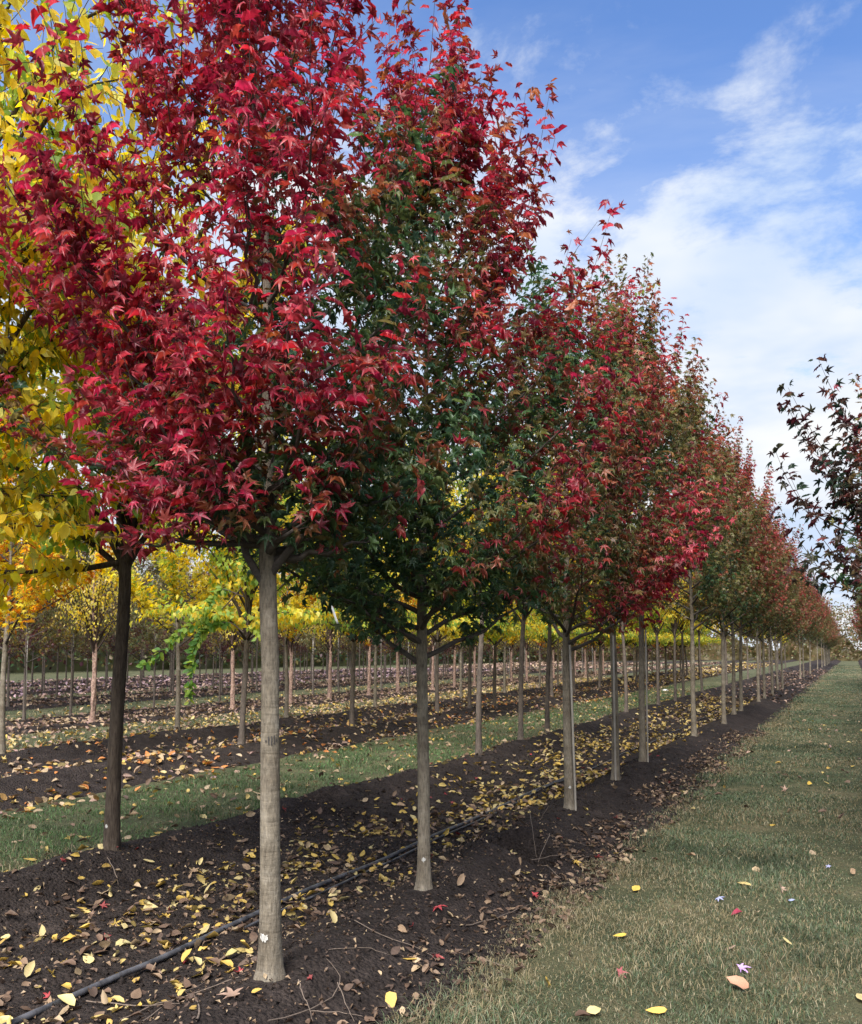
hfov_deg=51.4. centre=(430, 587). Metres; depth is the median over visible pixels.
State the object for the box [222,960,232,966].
fallen leaf
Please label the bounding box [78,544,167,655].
field tree
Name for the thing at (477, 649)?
young tree
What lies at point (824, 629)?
maple tree
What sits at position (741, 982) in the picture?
fallen leaf
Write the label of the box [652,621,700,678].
elm tree
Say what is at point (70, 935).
fallen leaf
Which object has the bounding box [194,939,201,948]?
fallen leaf
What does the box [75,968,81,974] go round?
fallen leaf
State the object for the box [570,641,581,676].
birch tree
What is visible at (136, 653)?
field tree
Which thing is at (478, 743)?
elm tree
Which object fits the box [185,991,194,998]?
fallen leaf
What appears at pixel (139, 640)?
field tree
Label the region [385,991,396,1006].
fallen leaf
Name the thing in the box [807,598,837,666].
maple tree
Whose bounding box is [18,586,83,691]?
field tree
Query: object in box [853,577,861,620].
maple tree
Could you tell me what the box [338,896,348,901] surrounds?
fallen leaf
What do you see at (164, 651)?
field tree
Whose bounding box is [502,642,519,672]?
field tree
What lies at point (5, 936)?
fallen leaf
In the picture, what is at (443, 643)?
young tree
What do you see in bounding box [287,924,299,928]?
fallen leaf
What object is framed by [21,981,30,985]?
fallen leaf
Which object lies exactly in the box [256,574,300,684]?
field tree
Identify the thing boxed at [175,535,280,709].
birch tree
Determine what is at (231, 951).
fallen leaf
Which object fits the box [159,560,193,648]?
field tree
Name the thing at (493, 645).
birch tree
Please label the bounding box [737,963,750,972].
fallen leaf
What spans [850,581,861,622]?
maple tree
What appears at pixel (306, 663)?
field tree
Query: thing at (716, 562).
maple tree
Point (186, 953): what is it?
fallen leaf
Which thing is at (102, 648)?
field tree
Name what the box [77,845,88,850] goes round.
fallen leaf
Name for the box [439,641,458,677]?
field tree
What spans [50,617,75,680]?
field tree
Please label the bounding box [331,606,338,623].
plant tag
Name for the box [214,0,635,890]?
maple tree
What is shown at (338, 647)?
young tree
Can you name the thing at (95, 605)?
birch tree
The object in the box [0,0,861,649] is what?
sky
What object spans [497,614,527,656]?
young tree
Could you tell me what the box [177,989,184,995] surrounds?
fallen leaf
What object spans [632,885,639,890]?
fallen leaf
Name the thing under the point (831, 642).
maple tree
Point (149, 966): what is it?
fallen leaf
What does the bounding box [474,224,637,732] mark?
elm tree
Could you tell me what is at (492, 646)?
young tree
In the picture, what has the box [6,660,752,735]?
soil bed
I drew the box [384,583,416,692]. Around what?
birch tree
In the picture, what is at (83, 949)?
fallen leaf
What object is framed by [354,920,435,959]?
dry twig
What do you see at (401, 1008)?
fallen leaf
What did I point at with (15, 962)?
fallen leaf
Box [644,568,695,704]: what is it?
elm tree
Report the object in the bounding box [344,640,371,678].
field tree
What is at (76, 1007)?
fallen leaf
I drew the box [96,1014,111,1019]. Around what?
fallen leaf
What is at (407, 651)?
field tree
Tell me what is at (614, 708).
tree stake
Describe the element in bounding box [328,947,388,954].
dry twig
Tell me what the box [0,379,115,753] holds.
maple tree
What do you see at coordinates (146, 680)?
soil bed
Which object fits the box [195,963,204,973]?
fallen leaf
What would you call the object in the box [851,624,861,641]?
maple tree
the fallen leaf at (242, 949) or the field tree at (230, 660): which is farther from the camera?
the field tree at (230, 660)
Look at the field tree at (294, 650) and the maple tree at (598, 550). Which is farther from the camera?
the field tree at (294, 650)
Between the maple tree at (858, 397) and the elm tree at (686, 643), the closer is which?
the maple tree at (858, 397)
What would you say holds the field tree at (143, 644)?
on the soil bed at (146, 680)
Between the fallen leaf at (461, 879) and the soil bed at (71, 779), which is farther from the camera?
the soil bed at (71, 779)
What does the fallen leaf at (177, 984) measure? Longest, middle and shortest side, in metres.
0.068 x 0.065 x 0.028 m
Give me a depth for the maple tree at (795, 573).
28.27 m
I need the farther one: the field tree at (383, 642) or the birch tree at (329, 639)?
the field tree at (383, 642)
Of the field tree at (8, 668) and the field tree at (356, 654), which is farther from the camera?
the field tree at (356, 654)
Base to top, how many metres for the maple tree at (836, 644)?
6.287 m
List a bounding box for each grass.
[0,685,717,871]
[6,671,491,698]
[6,676,621,751]
[7,673,560,718]
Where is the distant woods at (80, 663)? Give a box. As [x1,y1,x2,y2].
[0,537,545,672]
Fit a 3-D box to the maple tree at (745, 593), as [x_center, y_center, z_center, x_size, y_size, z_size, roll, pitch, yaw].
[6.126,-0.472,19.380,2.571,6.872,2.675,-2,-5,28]
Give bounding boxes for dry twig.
[86,1000,184,1005]
[119,977,238,1020]
[142,982,204,1022]
[194,994,200,1020]
[268,959,339,1020]
[298,979,312,1020]
[309,1010,362,1016]
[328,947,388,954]
[337,982,353,1020]
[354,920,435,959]
[465,905,527,925]
[531,855,591,859]
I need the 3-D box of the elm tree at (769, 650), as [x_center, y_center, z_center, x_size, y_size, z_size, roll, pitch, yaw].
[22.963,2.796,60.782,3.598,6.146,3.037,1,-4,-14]
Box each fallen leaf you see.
[0,1015,12,1019]
[1,934,9,938]
[7,961,21,965]
[20,957,27,963]
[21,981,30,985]
[24,960,34,976]
[32,993,46,1003]
[39,925,45,936]
[49,1015,63,1021]
[57,994,75,1005]
[59,959,75,964]
[59,1004,68,1014]
[61,982,71,988]
[63,933,74,941]
[68,1006,81,1009]
[75,934,87,938]
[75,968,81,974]
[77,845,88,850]
[79,923,92,927]
[79,945,91,954]
[83,956,93,962]
[88,987,96,996]
[94,1011,104,1020]
[96,934,102,940]
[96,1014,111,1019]
[99,940,110,947]
[101,989,107,1003]
[107,1004,118,1012]
[111,996,123,1001]
[115,939,130,945]
[130,938,141,944]
[131,988,141,997]
[142,907,154,911]
[143,902,157,908]
[143,963,157,970]
[149,973,161,978]
[156,940,171,944]
[163,1001,175,1008]
[168,996,184,999]
[170,982,183,987]
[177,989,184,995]
[179,898,189,902]
[181,949,190,961]
[182,883,194,886]
[182,923,195,927]
[184,977,190,987]
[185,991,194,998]
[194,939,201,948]
[194,956,201,964]
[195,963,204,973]
[199,924,209,933]
[204,931,218,937]
[208,957,219,963]
[217,987,243,998]
[222,894,235,900]
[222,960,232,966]
[225,948,238,955]
[236,948,245,951]
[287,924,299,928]
[329,890,339,895]
[330,910,336,922]
[337,1020,348,1023]
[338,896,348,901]
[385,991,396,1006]
[398,924,406,931]
[399,1006,404,1016]
[411,965,418,971]
[433,905,447,910]
[457,873,464,885]
[575,1009,589,1015]
[587,1006,600,1013]
[613,933,625,935]
[617,966,627,977]
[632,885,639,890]
[646,1006,666,1012]
[727,975,748,988]
[732,908,741,914]
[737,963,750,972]
[856,993,861,999]
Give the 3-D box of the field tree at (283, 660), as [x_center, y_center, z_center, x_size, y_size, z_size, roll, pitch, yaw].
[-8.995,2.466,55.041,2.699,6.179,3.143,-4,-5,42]
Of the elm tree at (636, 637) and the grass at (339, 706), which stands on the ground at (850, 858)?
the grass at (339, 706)
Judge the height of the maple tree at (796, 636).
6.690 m
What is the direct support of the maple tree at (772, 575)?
on the soil bed at (750, 717)
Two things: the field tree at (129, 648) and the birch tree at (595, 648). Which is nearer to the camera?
the field tree at (129, 648)
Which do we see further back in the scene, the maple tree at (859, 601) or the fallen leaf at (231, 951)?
the maple tree at (859, 601)
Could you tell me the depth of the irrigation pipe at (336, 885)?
7.49 m
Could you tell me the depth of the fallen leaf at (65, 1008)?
4.23 m
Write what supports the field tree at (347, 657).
on the soil bed at (108, 688)
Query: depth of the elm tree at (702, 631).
56.11 m
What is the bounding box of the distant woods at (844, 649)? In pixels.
[660,597,861,660]
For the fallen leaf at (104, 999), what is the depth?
4.31 m
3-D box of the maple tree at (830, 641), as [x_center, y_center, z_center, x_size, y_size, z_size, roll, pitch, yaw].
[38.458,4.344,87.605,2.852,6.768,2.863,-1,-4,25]
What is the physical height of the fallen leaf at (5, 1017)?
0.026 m
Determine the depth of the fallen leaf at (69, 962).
4.86 m
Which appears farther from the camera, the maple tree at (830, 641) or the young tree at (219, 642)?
the maple tree at (830, 641)
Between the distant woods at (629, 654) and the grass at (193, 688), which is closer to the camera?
the grass at (193, 688)
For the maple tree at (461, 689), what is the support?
on the soil bed at (71, 779)
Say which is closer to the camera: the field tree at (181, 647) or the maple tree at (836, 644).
the field tree at (181, 647)
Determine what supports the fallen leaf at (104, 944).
on the soil bed at (750, 717)
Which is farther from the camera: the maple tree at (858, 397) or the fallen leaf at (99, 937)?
the maple tree at (858, 397)
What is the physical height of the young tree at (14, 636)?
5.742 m
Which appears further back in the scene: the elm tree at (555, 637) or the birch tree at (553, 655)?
the birch tree at (553, 655)
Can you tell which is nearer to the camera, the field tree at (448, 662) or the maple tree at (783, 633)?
the maple tree at (783, 633)
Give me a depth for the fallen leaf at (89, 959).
5.00 m
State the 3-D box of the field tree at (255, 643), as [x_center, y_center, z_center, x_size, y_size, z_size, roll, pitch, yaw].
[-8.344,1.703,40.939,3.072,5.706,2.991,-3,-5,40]
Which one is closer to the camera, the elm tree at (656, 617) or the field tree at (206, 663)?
the elm tree at (656, 617)
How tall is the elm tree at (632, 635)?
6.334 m
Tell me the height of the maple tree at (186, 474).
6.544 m
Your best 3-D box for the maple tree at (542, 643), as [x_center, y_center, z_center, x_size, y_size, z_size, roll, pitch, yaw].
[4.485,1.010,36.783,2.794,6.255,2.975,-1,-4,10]
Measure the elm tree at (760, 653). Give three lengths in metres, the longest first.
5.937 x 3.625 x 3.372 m
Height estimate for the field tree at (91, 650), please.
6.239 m
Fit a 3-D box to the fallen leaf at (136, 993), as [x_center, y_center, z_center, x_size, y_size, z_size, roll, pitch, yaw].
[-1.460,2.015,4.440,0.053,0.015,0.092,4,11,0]
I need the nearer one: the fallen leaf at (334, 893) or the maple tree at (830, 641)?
the fallen leaf at (334, 893)
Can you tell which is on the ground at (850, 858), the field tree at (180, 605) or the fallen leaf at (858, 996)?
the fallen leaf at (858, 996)
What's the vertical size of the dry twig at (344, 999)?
0.108 m
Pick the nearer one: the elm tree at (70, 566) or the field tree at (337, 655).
the elm tree at (70, 566)
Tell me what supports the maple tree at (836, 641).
on the soil bed at (750, 717)
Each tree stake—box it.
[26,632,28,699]
[569,645,576,810]
[612,636,616,780]
[645,632,648,761]
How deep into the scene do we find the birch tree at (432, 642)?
37.30 m
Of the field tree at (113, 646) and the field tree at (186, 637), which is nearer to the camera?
the field tree at (113, 646)
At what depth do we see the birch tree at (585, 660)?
58.67 m
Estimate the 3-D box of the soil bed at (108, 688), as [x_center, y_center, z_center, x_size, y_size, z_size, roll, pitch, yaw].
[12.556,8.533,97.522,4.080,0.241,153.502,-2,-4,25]
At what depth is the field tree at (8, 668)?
26.08 m
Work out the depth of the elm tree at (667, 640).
43.49 m
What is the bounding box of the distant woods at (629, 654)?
[491,602,715,661]
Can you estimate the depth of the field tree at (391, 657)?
52.90 m
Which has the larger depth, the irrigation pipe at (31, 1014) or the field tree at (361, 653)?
the field tree at (361, 653)
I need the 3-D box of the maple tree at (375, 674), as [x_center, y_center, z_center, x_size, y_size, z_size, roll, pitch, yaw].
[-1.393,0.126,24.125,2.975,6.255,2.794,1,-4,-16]
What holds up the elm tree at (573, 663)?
on the soil bed at (71, 779)
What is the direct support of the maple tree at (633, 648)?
on the soil bed at (71, 779)
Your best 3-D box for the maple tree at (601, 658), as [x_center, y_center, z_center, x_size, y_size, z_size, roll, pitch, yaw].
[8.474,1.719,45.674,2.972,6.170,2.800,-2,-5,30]
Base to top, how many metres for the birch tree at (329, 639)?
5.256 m
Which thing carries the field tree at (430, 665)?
on the soil bed at (28, 707)
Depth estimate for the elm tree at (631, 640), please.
39.12 m
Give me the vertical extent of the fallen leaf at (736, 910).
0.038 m
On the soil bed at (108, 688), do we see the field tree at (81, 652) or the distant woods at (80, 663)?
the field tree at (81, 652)
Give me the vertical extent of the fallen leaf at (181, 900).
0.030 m
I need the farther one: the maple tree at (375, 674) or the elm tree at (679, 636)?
the elm tree at (679, 636)
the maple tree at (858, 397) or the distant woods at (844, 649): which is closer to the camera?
the maple tree at (858, 397)
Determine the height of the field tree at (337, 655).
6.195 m
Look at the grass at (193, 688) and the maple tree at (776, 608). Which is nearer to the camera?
the maple tree at (776, 608)
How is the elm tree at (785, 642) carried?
on the soil bed at (750, 717)
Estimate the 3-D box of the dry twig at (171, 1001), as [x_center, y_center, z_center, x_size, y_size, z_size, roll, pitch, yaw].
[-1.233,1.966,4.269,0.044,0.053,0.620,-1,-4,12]
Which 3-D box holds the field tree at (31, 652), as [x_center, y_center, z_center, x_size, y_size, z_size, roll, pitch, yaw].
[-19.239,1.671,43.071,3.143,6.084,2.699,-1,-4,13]
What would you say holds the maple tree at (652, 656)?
on the soil bed at (71, 779)
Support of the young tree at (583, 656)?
on the soil bed at (68, 726)
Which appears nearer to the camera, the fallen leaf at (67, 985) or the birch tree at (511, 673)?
the fallen leaf at (67, 985)
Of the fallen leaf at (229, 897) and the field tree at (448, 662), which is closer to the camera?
the fallen leaf at (229, 897)
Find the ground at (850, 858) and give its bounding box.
[0,660,861,1023]
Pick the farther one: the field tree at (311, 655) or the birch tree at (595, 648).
the birch tree at (595, 648)
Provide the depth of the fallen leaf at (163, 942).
5.18 m
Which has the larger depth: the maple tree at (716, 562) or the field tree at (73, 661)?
the field tree at (73, 661)
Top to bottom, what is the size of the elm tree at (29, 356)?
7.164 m
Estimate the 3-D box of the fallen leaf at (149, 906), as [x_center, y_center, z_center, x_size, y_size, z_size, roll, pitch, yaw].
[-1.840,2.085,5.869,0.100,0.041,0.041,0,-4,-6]
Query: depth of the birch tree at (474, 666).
41.42 m
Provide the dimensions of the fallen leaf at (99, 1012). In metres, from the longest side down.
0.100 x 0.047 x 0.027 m
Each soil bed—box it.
[0,659,798,809]
[0,659,840,1023]
[6,660,617,686]
[6,660,669,695]
[6,660,711,710]
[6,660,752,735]
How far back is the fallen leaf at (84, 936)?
5.31 m
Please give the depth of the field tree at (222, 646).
34.84 m
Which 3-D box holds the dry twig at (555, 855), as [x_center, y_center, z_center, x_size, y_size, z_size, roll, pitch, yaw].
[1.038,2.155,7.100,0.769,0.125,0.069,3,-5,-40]
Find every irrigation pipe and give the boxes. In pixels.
[2,769,582,1023]
[243,706,729,929]
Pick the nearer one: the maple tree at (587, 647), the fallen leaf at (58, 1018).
the fallen leaf at (58, 1018)
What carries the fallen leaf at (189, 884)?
on the soil bed at (750, 717)
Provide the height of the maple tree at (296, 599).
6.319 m
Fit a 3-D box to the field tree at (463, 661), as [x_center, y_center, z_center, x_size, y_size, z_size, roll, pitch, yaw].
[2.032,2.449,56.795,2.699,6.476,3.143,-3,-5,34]
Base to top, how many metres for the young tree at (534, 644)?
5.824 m
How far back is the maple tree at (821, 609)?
51.19 m
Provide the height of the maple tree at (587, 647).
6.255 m
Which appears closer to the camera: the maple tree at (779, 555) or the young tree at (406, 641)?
the maple tree at (779, 555)
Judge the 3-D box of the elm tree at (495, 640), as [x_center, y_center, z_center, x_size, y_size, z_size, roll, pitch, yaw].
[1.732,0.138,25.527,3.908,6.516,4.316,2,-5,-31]
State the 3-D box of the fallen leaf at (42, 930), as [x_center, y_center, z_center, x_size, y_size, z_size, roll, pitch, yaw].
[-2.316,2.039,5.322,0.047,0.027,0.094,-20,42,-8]
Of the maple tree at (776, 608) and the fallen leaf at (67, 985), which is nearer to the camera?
the fallen leaf at (67, 985)
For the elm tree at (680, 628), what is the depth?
29.66 m
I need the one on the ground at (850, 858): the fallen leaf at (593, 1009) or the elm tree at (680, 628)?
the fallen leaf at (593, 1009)
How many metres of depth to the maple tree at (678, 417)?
12.04 m
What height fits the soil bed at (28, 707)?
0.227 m
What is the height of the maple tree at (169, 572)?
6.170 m
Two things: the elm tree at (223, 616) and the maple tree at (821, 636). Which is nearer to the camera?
the elm tree at (223, 616)
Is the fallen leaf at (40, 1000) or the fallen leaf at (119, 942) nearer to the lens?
the fallen leaf at (40, 1000)
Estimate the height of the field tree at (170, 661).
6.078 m
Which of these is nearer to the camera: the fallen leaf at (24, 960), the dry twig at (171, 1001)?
the dry twig at (171, 1001)
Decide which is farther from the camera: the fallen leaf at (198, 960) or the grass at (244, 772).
the grass at (244, 772)
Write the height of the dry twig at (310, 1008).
0.082 m
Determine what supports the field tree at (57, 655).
on the soil bed at (28, 707)
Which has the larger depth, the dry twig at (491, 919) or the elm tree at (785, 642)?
the elm tree at (785, 642)
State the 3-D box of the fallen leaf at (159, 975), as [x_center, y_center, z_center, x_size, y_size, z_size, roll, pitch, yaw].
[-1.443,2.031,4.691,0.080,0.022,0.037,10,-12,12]
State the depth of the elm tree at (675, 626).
28.02 m
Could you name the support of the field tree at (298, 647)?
on the soil bed at (108, 688)
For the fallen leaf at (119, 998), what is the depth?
4.39 m
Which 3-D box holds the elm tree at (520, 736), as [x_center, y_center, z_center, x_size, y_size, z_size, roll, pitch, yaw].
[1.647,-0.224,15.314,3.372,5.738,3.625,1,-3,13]
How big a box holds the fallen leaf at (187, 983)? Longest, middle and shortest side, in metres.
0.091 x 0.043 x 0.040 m
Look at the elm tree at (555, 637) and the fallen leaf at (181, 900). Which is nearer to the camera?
the fallen leaf at (181, 900)
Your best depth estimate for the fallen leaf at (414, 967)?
4.67 m
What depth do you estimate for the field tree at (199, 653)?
47.89 m
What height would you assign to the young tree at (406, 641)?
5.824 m
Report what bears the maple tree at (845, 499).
on the soil bed
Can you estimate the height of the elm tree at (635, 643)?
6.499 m
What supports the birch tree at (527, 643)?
on the soil bed at (68, 726)
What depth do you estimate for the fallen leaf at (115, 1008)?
4.25 m
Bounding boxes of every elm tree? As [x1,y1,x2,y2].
[0,0,245,583]
[0,0,342,850]
[129,405,375,744]
[278,440,442,726]
[372,363,568,755]
[382,477,519,712]
[405,478,540,707]
[433,439,589,739]
[440,588,562,705]
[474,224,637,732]
[509,583,598,696]
[540,569,617,692]
[579,619,658,644]
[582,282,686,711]
[583,598,649,688]
[588,612,664,684]
[627,614,680,682]
[627,618,687,682]
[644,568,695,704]
[644,619,689,645]
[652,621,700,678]
[661,575,706,700]
[661,620,707,676]
[669,577,701,696]
[677,624,714,676]
[681,598,707,691]
[684,623,711,674]
[688,624,720,671]
[689,625,718,646]
[705,610,742,684]
[736,627,749,678]
[759,630,764,674]
[764,633,776,673]
[772,634,783,670]
[781,636,787,667]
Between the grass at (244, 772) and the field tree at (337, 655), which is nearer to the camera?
the grass at (244, 772)
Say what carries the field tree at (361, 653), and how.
on the soil bed at (108, 688)
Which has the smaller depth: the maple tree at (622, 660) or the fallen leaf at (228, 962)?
the fallen leaf at (228, 962)
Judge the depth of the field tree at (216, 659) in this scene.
59.64 m
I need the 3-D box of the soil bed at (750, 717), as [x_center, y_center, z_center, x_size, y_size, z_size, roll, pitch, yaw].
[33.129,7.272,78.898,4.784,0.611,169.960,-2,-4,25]
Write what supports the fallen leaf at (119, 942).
on the soil bed at (750, 717)
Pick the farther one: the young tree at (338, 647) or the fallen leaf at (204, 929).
the young tree at (338, 647)
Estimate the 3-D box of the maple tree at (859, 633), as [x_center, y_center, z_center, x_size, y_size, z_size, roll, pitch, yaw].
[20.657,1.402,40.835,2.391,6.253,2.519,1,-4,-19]
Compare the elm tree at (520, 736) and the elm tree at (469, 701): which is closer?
the elm tree at (520, 736)
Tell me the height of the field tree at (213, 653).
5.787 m
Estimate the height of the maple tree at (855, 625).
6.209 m
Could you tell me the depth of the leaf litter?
11.49 m
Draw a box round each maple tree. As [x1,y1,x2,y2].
[0,0,485,981]
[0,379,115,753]
[90,519,238,729]
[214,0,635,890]
[214,479,331,717]
[319,484,416,706]
[431,238,735,809]
[444,602,501,696]
[499,602,535,692]
[504,244,728,780]
[514,602,546,687]
[552,615,590,685]
[555,252,747,761]
[578,614,596,681]
[596,630,618,680]
[616,643,628,676]
[624,356,765,736]
[629,643,638,675]
[651,644,660,673]
[665,411,779,723]
[681,427,795,714]
[691,438,803,710]
[728,483,803,701]
[734,520,815,694]
[742,498,808,698]
[758,520,806,689]
[766,354,861,602]
[773,522,817,688]
[786,557,829,677]
[794,575,825,676]
[802,570,831,673]
[807,590,834,668]
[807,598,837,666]
[814,605,839,665]
[818,620,840,665]
[824,384,861,539]
[827,612,838,664]
[829,618,841,661]
[834,510,861,557]
[840,523,861,613]
[848,373,861,551]
[849,601,861,631]
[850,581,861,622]
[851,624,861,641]
[852,622,861,635]
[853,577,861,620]
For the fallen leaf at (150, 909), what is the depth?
5.79 m
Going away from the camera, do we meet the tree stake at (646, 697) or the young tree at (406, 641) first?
the tree stake at (646, 697)
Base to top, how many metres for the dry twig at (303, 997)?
0.122 m
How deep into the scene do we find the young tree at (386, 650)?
37.28 m
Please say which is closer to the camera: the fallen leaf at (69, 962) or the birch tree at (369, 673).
the fallen leaf at (69, 962)
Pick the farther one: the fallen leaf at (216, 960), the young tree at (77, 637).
the young tree at (77, 637)
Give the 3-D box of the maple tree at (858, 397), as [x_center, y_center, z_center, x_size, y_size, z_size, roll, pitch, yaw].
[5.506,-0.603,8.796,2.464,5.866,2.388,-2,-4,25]
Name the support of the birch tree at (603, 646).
on the soil bed at (68, 726)
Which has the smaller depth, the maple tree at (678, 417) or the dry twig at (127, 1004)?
the dry twig at (127, 1004)
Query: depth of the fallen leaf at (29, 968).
4.69 m
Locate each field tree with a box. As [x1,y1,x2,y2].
[0,539,66,706]
[0,556,60,657]
[17,614,52,684]
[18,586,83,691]
[19,555,105,697]
[20,589,67,688]
[31,546,117,701]
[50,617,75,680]
[57,574,116,659]
[64,594,76,681]
[66,582,110,686]
[77,558,153,655]
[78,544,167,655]
[97,585,135,681]
[101,586,132,678]
[111,567,179,686]
[116,561,155,683]
[130,587,153,679]
[132,551,192,690]
[135,570,150,677]
[136,551,206,694]
[143,577,184,681]
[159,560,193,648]
[161,624,184,676]
[182,561,243,687]
[187,580,221,679]
[192,554,242,692]
[201,638,208,676]
[204,572,230,679]
[207,640,217,674]
[224,588,283,685]
[229,642,251,675]
[236,607,260,681]
[239,589,280,689]
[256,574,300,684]
[277,581,318,686]
[279,628,313,678]
[279,639,307,676]
[293,635,313,675]
[299,579,325,682]
[304,630,351,657]
[320,625,345,677]
[326,625,349,679]
[339,643,361,675]
[340,629,370,683]
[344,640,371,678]
[356,644,373,675]
[377,638,393,681]
[380,643,406,677]
[403,598,415,678]
[429,644,440,674]
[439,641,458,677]
[446,645,459,673]
[456,645,468,674]
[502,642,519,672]
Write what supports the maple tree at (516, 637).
on the soil bed at (71, 779)
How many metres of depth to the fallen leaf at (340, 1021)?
4.03 m
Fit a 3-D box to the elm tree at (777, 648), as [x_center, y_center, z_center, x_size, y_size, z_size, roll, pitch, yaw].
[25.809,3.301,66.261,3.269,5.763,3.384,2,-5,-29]
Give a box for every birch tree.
[38,515,165,722]
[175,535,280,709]
[237,576,327,702]
[299,581,341,699]
[358,617,382,695]
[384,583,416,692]
[411,597,454,689]
[440,631,464,687]
[472,641,478,685]
[486,610,509,654]
[507,608,519,682]
[519,618,538,680]
[552,640,560,677]
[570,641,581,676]
[582,642,586,674]
[592,644,598,674]
[601,643,605,673]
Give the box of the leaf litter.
[0,661,861,1023]
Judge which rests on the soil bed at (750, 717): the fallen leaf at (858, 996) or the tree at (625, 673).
the tree at (625, 673)
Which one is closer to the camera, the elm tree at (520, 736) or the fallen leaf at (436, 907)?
the fallen leaf at (436, 907)
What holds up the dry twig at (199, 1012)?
on the soil bed at (750, 717)
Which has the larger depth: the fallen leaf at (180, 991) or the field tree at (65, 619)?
the field tree at (65, 619)
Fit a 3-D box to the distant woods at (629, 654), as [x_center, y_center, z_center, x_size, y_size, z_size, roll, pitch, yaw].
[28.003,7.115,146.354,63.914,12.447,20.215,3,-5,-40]
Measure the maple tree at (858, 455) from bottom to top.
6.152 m
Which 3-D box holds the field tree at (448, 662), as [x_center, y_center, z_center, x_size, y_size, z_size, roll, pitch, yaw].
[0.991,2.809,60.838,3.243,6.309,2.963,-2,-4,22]
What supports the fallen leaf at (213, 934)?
on the soil bed at (750, 717)
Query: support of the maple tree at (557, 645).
on the soil bed at (71, 779)
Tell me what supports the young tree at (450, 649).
on the soil bed at (68, 726)
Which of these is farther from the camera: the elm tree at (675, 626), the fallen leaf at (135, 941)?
the elm tree at (675, 626)
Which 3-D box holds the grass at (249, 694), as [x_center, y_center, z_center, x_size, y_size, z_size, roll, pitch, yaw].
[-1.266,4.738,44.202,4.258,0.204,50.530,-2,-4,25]
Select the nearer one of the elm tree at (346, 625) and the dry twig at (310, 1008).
the dry twig at (310, 1008)
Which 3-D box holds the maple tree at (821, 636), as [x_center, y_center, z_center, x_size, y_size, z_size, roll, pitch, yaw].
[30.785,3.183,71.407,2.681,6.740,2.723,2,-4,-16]
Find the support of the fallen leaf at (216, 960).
on the soil bed at (750, 717)
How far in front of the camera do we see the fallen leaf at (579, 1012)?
4.18 m
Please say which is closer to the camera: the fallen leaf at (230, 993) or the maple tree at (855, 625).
the fallen leaf at (230, 993)
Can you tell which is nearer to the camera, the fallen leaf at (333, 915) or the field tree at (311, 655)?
the fallen leaf at (333, 915)
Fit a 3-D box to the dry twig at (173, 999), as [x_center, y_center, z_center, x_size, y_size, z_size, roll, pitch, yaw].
[-1.224,1.963,4.305,0.599,0.085,0.130,3,-5,-39]
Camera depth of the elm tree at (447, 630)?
21.52 m
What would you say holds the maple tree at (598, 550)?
on the soil bed at (750, 717)
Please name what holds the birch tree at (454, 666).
on the soil bed at (68, 726)
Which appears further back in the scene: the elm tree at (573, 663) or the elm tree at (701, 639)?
the elm tree at (701, 639)
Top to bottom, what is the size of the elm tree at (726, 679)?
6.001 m
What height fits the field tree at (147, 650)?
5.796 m
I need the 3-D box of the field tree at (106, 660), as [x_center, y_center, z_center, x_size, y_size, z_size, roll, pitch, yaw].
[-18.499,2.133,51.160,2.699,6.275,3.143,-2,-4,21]
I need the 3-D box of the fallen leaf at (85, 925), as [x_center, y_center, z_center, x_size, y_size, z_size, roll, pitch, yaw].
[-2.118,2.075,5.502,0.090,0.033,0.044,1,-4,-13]
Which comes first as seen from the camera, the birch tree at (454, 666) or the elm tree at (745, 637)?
the birch tree at (454, 666)
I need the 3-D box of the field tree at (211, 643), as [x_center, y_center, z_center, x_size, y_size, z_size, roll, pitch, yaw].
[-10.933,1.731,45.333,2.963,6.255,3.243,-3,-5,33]
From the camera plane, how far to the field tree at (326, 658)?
54.41 m
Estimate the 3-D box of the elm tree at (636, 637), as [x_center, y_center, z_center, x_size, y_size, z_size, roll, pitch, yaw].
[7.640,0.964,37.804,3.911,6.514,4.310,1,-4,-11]
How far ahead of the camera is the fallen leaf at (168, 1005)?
4.17 m
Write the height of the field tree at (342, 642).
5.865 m
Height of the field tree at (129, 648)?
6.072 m
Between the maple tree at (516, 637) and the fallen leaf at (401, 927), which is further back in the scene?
the maple tree at (516, 637)
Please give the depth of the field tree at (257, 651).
36.87 m
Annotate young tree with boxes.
[0,539,89,719]
[30,540,117,715]
[106,527,202,708]
[180,533,251,702]
[295,579,342,694]
[311,624,358,692]
[362,595,403,689]
[401,600,416,686]
[416,607,450,655]
[440,641,467,682]
[463,640,487,681]
[483,621,517,654]
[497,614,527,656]
[514,640,535,675]
[578,644,590,671]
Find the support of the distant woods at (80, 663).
on the ground at (850, 858)
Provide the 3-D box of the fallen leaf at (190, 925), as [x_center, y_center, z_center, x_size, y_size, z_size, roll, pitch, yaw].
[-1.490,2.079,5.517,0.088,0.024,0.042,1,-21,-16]
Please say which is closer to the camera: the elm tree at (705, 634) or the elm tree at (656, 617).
the elm tree at (656, 617)
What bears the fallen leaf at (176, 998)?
on the soil bed at (750, 717)
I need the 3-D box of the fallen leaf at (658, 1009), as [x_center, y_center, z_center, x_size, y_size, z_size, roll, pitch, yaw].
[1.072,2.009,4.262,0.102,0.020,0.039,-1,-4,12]
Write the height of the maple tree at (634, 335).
6.437 m
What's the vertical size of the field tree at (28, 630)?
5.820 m

